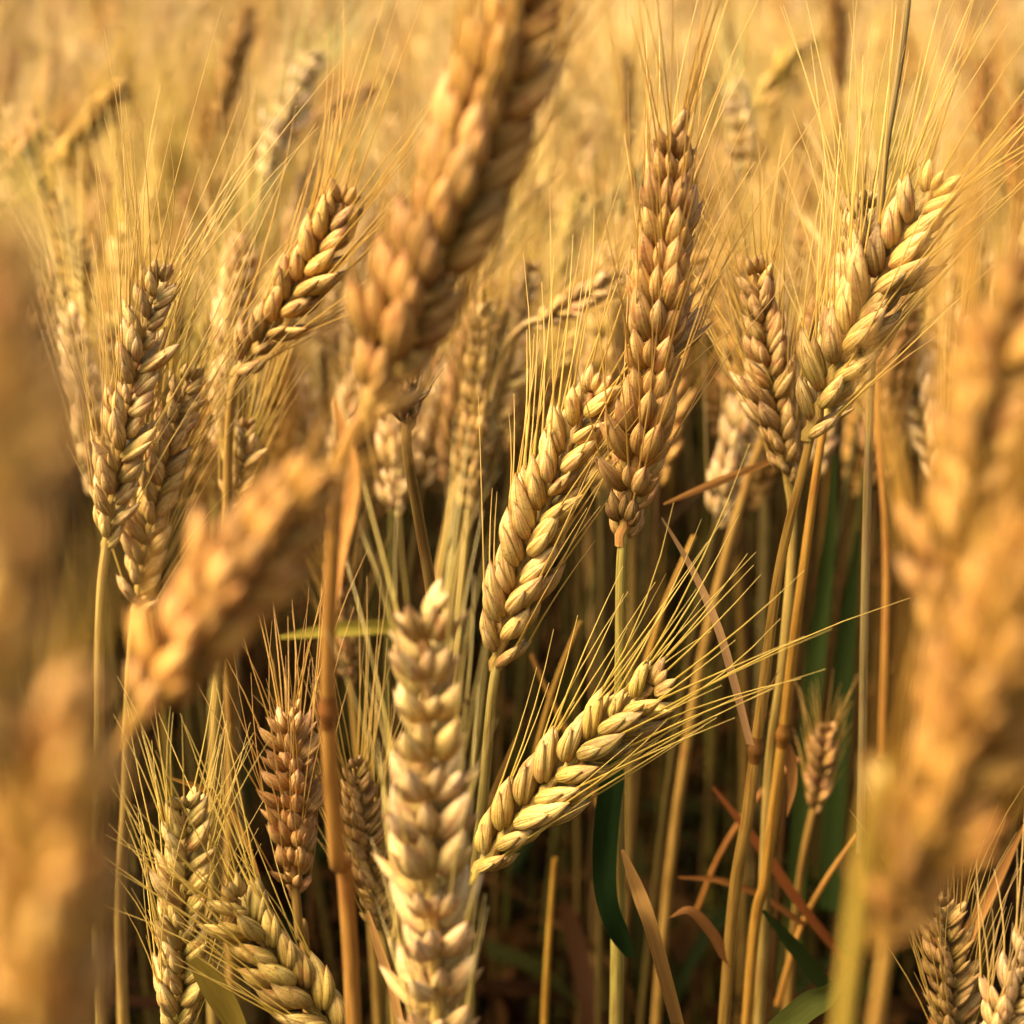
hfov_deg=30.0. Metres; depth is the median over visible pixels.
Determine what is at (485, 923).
wheat plant
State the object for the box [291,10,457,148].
wheat plant
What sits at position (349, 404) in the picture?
wheat plant
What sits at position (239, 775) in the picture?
wheat plant
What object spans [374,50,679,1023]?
wheat plant
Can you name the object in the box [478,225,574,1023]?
wheat plant
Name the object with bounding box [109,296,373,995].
wheat plant
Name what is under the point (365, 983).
wheat plant
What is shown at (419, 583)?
wheat plant
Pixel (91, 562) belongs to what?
wheat plant
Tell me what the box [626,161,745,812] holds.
wheat plant
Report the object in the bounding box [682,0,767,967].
wheat plant
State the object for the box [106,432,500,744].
wheat plant
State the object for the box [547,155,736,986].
wheat plant
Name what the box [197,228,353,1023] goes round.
wheat plant
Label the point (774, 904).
dry leaf
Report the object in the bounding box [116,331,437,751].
wheat plant
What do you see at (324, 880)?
wheat plant
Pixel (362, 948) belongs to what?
wheat plant
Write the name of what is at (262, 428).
wheat plant
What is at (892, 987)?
wheat plant
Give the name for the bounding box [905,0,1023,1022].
wheat plant
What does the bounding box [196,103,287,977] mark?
wheat plant
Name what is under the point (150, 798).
wheat plant
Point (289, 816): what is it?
wheat plant
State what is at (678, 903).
wheat plant
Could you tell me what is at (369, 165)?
wheat plant
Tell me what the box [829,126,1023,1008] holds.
wheat plant
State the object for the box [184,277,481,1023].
wheat plant
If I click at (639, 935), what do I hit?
wheat plant
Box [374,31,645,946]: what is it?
wheat plant
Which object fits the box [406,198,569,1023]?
wheat plant
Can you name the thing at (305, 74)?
wheat plant
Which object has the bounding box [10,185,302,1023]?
wheat plant
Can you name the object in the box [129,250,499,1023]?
wheat plant
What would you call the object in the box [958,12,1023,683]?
wheat plant
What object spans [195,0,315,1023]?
wheat plant
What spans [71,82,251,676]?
wheat plant
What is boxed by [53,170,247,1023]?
wheat plant
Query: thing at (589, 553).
wheat plant
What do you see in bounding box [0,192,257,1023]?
wheat plant
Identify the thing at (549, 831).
wheat plant
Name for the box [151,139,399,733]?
wheat plant
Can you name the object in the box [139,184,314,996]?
wheat plant
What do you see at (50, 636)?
wheat plant
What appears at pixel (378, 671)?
wheat plant
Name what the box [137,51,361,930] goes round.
wheat plant
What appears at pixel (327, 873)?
wheat plant
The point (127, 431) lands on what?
wheat plant
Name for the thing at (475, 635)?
wheat plant
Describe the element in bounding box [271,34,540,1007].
wheat plant
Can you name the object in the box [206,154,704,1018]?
wheat plant
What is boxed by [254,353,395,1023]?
wheat plant
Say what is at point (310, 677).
wheat plant
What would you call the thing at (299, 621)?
wheat plant
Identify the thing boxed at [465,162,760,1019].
wheat plant
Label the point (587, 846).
wheat plant
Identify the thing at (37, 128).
wheat plant
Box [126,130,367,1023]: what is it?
wheat plant
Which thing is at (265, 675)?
wheat plant
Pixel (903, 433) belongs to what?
wheat plant
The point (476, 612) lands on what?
wheat plant
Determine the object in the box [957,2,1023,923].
wheat plant
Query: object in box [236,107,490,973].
wheat plant
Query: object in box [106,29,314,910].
wheat plant
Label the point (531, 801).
wheat plant
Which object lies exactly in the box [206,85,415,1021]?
wheat plant
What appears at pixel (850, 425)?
wheat plant
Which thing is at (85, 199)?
wheat plant
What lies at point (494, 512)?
wheat plant
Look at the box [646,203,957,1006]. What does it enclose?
wheat plant
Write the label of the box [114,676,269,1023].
wheat plant
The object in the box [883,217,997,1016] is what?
wheat plant
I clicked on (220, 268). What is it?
wheat plant
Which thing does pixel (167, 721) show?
wheat plant
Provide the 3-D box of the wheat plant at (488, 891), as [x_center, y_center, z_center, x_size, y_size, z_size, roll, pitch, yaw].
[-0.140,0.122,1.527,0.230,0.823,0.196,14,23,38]
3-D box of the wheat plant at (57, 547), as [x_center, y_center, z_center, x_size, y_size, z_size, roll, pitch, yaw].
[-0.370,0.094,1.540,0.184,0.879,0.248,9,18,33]
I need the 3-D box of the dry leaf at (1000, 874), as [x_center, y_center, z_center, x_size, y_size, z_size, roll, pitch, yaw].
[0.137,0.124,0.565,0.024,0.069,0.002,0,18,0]
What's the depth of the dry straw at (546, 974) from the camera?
0.68 m
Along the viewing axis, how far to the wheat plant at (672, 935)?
1.08 m
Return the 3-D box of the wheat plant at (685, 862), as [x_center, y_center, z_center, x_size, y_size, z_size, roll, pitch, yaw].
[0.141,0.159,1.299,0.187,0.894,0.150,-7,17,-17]
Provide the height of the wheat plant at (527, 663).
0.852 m
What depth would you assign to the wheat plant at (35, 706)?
1.23 m
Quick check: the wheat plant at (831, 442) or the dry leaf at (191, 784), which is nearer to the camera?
the dry leaf at (191, 784)
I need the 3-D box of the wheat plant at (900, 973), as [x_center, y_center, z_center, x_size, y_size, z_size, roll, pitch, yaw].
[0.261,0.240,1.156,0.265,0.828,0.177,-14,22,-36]
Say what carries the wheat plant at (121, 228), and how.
on the ground
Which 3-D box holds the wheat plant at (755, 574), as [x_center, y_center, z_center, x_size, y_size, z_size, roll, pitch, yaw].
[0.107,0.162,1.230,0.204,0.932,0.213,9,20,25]
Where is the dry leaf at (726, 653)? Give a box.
[661,517,753,745]
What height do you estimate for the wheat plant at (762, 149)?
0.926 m
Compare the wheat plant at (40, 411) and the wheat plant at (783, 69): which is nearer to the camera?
the wheat plant at (40, 411)
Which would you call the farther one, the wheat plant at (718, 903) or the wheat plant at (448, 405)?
the wheat plant at (718, 903)
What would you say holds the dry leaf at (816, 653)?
attached to the wheat plant at (687, 748)
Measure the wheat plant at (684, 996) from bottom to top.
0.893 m
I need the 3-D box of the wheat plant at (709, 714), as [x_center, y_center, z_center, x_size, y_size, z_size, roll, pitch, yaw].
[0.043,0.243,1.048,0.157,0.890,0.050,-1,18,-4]
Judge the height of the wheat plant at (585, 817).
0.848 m
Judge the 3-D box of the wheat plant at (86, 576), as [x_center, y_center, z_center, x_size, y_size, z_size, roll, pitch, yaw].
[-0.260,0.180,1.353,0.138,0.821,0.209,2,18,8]
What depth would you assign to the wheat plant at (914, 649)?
0.95 m
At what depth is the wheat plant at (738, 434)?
0.72 m
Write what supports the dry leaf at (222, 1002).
attached to the wheat plant at (286, 976)
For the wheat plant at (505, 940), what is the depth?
0.91 m
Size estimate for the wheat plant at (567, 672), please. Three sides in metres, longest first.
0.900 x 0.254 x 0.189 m
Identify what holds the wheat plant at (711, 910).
on the ground
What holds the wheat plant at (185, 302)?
on the ground
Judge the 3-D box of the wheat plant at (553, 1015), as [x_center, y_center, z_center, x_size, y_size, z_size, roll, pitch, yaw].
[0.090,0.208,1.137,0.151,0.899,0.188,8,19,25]
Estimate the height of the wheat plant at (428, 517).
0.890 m
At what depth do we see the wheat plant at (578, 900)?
0.83 m
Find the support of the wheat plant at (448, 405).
on the ground
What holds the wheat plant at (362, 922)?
on the ground
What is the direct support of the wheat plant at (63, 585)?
on the ground
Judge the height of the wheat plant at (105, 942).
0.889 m
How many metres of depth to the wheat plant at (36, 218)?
1.33 m
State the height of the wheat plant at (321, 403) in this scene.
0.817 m
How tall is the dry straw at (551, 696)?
0.078 m
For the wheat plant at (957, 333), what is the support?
on the ground
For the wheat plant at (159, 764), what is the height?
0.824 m
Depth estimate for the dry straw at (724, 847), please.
0.70 m
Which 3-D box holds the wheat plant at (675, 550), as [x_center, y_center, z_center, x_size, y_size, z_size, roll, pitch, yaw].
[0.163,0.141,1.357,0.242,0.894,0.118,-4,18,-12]
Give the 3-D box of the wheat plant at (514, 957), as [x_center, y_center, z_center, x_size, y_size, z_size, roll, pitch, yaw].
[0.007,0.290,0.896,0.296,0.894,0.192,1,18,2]
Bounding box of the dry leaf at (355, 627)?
[280,619,395,638]
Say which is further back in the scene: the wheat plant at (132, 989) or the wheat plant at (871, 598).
the wheat plant at (871, 598)
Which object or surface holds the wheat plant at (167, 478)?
on the ground
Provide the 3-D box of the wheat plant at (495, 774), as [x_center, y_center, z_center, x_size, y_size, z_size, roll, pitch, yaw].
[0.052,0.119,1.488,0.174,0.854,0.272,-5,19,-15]
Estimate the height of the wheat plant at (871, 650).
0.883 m
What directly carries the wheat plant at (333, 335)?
on the ground
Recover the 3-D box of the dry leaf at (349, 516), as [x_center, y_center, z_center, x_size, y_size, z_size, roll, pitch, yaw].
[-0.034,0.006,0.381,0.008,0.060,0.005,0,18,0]
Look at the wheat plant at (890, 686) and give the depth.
1.44 m
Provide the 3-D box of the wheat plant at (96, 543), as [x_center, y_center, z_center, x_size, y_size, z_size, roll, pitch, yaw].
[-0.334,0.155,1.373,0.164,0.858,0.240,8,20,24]
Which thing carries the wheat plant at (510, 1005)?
on the ground
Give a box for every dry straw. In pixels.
[529,653,596,804]
[533,620,581,752]
[541,857,556,1023]
[634,535,695,698]
[696,756,799,909]
[774,833,856,1006]
[857,0,910,837]
[875,360,889,759]
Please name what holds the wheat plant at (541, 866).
on the ground
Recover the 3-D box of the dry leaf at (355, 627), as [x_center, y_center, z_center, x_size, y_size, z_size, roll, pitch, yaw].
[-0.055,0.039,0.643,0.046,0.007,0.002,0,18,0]
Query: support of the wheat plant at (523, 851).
on the ground
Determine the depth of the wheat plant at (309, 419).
0.89 m
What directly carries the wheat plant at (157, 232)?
on the ground
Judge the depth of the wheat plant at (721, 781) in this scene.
1.19 m
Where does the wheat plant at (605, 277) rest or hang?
on the ground
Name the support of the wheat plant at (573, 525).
on the ground
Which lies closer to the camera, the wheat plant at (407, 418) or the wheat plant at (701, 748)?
the wheat plant at (407, 418)
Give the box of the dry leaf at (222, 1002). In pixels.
[187,955,245,1023]
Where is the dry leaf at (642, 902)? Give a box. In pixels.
[620,849,683,1023]
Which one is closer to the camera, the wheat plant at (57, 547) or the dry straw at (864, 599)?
the dry straw at (864, 599)
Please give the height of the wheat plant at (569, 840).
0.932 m
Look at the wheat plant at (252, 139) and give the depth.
1.16 m
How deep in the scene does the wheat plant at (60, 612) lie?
1.15 m
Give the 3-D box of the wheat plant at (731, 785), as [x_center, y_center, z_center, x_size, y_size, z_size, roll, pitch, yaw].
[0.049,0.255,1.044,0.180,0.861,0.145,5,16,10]
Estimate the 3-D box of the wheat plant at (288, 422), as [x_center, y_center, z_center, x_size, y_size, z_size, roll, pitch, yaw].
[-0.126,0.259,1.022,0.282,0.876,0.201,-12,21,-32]
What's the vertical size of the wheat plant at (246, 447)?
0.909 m
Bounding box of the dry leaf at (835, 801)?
[819,531,859,913]
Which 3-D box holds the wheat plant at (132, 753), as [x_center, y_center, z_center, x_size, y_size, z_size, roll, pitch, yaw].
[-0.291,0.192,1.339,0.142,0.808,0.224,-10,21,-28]
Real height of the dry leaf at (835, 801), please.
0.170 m
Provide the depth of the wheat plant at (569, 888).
1.10 m
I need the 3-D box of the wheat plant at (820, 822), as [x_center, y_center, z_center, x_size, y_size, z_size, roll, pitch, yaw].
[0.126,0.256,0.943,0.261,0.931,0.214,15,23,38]
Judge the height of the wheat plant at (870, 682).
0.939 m
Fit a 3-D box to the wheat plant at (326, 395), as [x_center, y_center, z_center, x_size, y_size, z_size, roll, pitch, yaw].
[0.084,0.269,1.149,0.443,0.778,0.248,-10,21,-29]
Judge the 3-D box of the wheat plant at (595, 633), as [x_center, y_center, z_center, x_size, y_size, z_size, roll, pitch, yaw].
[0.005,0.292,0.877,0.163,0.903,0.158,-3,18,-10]
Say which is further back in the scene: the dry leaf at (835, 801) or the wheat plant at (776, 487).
the wheat plant at (776, 487)
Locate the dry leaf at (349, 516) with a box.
[331,398,358,607]
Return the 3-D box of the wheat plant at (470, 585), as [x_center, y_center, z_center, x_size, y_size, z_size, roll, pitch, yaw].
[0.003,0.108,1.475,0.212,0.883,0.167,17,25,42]
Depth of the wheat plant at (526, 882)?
1.37 m
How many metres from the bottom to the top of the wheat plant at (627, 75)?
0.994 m
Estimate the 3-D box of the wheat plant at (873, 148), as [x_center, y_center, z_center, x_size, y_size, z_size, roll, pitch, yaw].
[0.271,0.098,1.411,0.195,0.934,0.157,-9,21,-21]
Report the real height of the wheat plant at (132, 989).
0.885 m
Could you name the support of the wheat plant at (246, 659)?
on the ground
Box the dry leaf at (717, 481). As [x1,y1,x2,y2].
[663,459,769,504]
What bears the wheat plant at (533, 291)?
on the ground
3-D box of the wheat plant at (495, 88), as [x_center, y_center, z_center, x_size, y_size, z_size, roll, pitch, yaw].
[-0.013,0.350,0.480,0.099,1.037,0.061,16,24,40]
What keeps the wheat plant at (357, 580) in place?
on the ground
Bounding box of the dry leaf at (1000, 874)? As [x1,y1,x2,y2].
[928,825,1022,1023]
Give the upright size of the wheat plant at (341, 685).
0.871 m
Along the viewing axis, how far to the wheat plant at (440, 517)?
1.23 m
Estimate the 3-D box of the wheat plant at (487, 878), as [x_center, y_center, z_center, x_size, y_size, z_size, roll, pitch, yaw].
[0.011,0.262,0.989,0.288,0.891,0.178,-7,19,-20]
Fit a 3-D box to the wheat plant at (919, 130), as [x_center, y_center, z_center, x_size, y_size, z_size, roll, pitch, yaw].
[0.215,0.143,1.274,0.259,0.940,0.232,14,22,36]
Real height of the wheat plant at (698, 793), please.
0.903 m
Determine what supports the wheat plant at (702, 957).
on the ground
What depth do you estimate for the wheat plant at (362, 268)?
0.97 m
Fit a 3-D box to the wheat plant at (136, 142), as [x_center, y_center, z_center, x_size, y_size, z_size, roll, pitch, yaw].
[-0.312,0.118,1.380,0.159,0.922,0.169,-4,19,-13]
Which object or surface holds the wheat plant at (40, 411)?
on the ground
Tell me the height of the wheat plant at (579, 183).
0.901 m
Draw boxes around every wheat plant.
[0,12,198,1023]
[0,16,130,180]
[0,69,312,706]
[0,87,147,1023]
[0,91,98,1023]
[0,129,152,1023]
[0,130,205,1023]
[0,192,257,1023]
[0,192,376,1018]
[0,521,136,1023]
[1,0,252,219]
[4,170,207,1010]
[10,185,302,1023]
[13,134,381,940]
[18,554,129,1023]
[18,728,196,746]
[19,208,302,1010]
[24,170,157,898]
[32,183,107,712]
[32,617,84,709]
[36,157,401,1023]
[39,118,200,682]
[39,290,365,922]
[43,235,280,1023]
[46,219,198,779]
[49,7,340,1023]
[50,501,322,1023]
[53,65,200,672]
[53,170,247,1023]
[54,226,572,990]
[54,498,307,1021]
[57,89,136,923]
[57,372,693,978]
[58,152,327,949]
[58,279,145,1023]
[64,452,590,958]
[66,26,186,841]
[68,69,205,921]
[68,143,325,1023]
[70,107,186,789]
[70,228,139,669]
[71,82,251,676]
[73,442,314,941]
[77,136,160,988]
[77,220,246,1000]
[78,82,276,1019]
[78,194,251,961]
[81,22,196,727]
[89,130,239,990]
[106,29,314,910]
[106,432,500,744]
[107,303,488,1009]
[107,680,345,1023]
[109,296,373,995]
[110,19,475,951]
[111,72,484,927]
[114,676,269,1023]
[115,209,372,1023]
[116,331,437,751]
[117,236,257,996]
[120,31,314,772]
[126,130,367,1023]
[126,179,371,1010]
[127,62,271,965]
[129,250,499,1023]
[131,87,411,1023]
[134,96,649,987]
[136,58,401,931]
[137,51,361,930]
[139,157,557,1013]
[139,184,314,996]
[144,206,628,909]
[144,325,325,997]
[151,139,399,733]
[154,148,341,1023]
[163,154,262,813]
[163,191,608,1023]
[172,231,270,1003]
[183,48,309,981]
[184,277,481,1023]
[186,70,482,768]
[186,277,724,926]
[192,138,539,918]
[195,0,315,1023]
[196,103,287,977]
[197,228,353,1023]
[200,190,326,949]
[200,217,356,1023]
[200,554,365,1012]
[201,25,500,1023]
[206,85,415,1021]
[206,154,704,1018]
[208,11,549,994]
[208,126,325,950]
[213,122,568,966]
[218,184,608,961]
[219,92,373,1021]
[222,0,431,1000]
[223,193,499,972]
[232,136,586,998]
[234,156,503,911]
[235,0,398,1023]
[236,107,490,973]
[236,314,932,1022]
[238,261,515,959]
[244,283,548,990]
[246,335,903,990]
[253,582,405,1023]
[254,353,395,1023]
[255,289,788,976]
[264,322,711,899]
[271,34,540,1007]
[272,140,609,1023]
[281,418,394,1023]
[289,161,570,1023]
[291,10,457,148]
[294,106,426,915]
[299,153,402,946]
[307,187,422,740]
[312,100,841,1023]
[314,127,589,1021]
[317,0,644,1023]
[318,443,524,1023]
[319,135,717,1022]
[321,67,481,981]
[321,160,672,942]
[322,92,613,895]
[325,373,499,1023]
[329,51,669,975]
[330,96,430,826]
[335,46,673,977]
[335,140,557,959]
[336,182,406,1000]
[338,137,514,1023]
[345,242,586,1023]
[353,146,485,1023]
[356,263,518,896]
[360,155,720,1023]
[369,68,626,1001]
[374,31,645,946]
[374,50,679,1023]
[387,161,772,1023]
[388,168,603,936]
[394,366,445,616]
[399,124,433,567]
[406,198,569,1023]
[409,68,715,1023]
[418,188,538,717]
[421,128,583,894]
[435,114,606,737]
[457,443,905,1008]
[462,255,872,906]
[463,95,575,1023]
[465,68,656,1000]
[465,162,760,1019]
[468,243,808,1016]
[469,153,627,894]
[472,103,857,1023]
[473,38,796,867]
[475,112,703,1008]
[475,229,744,1023]
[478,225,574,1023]
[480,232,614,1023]
[484,135,714,1023]
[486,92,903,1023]
[488,146,637,1023]
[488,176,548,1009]
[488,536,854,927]
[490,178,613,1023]
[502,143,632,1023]
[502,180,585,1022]
[503,97,596,982]
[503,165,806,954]
[516,113,987,1016]
[519,54,930,1003]
[519,93,994,1016]
[520,174,618,1023]
[526,164,859,1023]
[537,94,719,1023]
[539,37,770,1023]
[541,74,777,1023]
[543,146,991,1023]
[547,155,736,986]
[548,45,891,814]
[548,106,655,1023]
[554,81,846,1023]
[556,159,699,1012]
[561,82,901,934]
[561,108,901,981]
[567,100,642,1014]
[570,0,830,1023]
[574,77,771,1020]
[579,0,703,1023]
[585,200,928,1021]
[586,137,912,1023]
[588,144,928,1023]
[588,250,722,1018]
[593,22,759,1003]
[623,85,809,1023]
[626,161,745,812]
[631,85,829,1021]
[631,171,946,1023]
[633,186,1021,1023]
[635,101,852,1023]
[637,175,877,1023]
[638,100,786,1023]
[641,501,782,1023]
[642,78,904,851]
[644,26,977,945]
[645,18,1023,995]
[645,152,933,987]
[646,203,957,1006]
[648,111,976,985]
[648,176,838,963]
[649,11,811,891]
[651,0,902,818]
[651,122,948,1023]
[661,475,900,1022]
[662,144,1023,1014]
[664,114,1001,1023]
[669,0,1023,1023]
[673,134,907,1023]
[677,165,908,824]
[679,0,994,974]
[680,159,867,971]
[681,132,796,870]
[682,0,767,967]
[687,88,834,1023]
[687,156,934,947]
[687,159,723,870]
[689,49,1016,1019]
[691,247,751,1023]
[694,76,1023,992]
[696,132,841,1023]
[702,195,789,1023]
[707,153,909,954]
[719,200,816,1002]
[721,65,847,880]
[726,105,845,962]
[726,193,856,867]
[741,0,1007,1023]
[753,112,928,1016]
[765,97,998,1023]
[765,118,958,901]
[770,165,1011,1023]
[773,0,1023,1023]
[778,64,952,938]
[782,191,984,1008]
[782,675,857,1009]
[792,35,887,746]
[794,169,1023,1023]
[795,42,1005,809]
[802,0,871,945]
[804,198,978,976]
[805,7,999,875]
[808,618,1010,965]
[810,190,860,970]
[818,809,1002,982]
[819,526,919,937]
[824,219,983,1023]
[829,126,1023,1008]
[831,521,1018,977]
[834,140,1023,1023]
[849,787,1023,1023]
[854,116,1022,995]
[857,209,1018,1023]
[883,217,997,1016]
[888,160,1022,1018]
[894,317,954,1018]
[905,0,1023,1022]
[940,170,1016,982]
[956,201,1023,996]
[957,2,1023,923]
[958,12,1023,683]
[974,825,1023,1023]
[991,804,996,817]
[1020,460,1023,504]
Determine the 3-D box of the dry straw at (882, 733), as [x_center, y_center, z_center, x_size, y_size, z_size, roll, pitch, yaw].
[0.127,0.019,0.658,0.013,0.146,0.003,0,18,0]
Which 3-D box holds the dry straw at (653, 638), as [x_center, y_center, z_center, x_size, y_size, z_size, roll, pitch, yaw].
[0.052,0.044,0.666,0.022,0.077,0.002,0,18,0]
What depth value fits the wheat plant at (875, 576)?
1.25 m
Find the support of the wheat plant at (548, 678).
on the ground
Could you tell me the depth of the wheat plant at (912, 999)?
0.92 m
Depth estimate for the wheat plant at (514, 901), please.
1.20 m
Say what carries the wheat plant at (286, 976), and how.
on the ground
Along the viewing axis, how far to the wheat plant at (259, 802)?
0.97 m
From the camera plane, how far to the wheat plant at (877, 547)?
1.31 m
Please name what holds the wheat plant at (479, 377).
on the ground
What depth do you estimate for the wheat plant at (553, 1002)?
1.27 m
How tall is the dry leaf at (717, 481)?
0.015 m
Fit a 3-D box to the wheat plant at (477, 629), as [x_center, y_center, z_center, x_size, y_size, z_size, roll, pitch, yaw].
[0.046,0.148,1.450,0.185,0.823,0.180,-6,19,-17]
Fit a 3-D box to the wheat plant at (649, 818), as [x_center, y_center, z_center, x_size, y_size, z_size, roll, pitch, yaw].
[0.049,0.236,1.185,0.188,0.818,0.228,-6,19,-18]
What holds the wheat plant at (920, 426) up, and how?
on the ground
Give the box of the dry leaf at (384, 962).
[367,910,402,1023]
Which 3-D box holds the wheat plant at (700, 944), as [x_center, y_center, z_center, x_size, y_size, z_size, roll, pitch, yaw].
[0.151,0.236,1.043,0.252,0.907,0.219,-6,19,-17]
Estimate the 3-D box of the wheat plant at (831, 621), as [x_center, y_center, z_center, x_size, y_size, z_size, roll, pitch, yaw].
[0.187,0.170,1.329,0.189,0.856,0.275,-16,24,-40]
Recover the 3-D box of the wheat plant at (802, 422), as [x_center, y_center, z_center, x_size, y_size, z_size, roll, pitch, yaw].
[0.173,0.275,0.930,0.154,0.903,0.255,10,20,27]
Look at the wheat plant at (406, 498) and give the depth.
0.80 m
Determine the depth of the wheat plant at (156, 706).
1.22 m
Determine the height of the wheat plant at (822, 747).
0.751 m
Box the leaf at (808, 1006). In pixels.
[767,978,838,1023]
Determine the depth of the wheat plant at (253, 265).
0.70 m
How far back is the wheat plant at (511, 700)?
1.22 m
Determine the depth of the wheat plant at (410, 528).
1.49 m
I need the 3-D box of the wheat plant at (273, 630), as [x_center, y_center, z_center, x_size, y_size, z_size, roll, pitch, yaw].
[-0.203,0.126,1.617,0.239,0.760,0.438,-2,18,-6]
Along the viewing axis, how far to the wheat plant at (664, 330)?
0.47 m
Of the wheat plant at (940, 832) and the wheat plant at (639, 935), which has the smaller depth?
the wheat plant at (940, 832)
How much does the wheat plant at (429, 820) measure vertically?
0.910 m
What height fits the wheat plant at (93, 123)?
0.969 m
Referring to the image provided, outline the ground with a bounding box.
[31,0,1023,1023]
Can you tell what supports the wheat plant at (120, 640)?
on the ground
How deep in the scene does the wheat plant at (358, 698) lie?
1.22 m
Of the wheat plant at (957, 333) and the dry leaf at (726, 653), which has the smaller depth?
the dry leaf at (726, 653)
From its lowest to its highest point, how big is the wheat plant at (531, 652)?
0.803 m
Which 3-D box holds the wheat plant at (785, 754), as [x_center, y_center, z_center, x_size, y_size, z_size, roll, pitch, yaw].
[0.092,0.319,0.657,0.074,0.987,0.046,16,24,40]
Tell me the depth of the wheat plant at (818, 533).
1.37 m
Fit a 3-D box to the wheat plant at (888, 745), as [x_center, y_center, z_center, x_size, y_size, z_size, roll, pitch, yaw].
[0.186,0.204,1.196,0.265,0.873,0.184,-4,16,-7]
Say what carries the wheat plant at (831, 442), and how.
on the ground
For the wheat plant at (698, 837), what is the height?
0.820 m
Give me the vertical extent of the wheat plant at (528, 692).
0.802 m
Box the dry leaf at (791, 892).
[712,787,842,960]
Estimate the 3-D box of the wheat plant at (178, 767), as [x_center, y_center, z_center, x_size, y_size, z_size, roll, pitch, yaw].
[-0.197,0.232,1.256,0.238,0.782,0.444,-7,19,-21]
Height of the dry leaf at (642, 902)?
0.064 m
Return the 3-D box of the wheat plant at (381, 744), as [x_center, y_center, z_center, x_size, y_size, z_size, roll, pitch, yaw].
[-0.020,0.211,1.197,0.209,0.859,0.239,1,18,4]
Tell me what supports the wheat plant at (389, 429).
on the ground
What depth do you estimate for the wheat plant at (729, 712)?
1.31 m
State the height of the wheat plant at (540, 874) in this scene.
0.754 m
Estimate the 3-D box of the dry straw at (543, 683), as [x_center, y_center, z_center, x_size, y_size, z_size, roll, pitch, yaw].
[0.020,0.079,0.656,0.028,0.065,0.002,0,18,0]
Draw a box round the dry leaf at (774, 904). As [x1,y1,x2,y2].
[678,876,807,926]
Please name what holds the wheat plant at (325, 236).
on the ground
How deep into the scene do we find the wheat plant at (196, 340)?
0.83 m
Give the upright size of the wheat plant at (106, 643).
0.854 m
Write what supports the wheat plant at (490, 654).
on the ground
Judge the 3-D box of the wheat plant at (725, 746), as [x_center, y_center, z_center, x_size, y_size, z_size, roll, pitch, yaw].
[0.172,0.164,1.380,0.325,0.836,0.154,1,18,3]
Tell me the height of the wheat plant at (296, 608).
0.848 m
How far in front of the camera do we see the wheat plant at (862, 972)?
1.04 m
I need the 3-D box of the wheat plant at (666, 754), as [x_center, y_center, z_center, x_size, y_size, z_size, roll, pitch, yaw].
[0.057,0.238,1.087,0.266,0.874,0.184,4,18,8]
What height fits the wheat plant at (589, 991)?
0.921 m
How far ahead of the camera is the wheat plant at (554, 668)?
1.10 m
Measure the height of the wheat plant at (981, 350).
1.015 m
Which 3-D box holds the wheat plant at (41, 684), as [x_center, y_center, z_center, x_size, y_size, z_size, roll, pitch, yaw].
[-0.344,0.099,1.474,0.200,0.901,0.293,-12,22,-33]
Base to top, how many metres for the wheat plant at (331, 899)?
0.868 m
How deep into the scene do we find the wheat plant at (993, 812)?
1.48 m
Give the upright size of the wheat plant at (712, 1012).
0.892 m
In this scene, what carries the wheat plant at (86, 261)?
on the ground
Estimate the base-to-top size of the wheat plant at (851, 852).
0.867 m
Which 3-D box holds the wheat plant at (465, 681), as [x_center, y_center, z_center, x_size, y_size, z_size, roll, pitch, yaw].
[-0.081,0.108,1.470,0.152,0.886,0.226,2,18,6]
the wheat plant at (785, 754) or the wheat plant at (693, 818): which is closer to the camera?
the wheat plant at (785, 754)
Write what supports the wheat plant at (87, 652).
on the ground
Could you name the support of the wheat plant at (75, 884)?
on the ground
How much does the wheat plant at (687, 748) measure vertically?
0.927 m
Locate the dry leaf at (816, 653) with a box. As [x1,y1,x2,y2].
[786,455,836,943]
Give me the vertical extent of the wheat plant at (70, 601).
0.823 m
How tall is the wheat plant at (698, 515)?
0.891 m

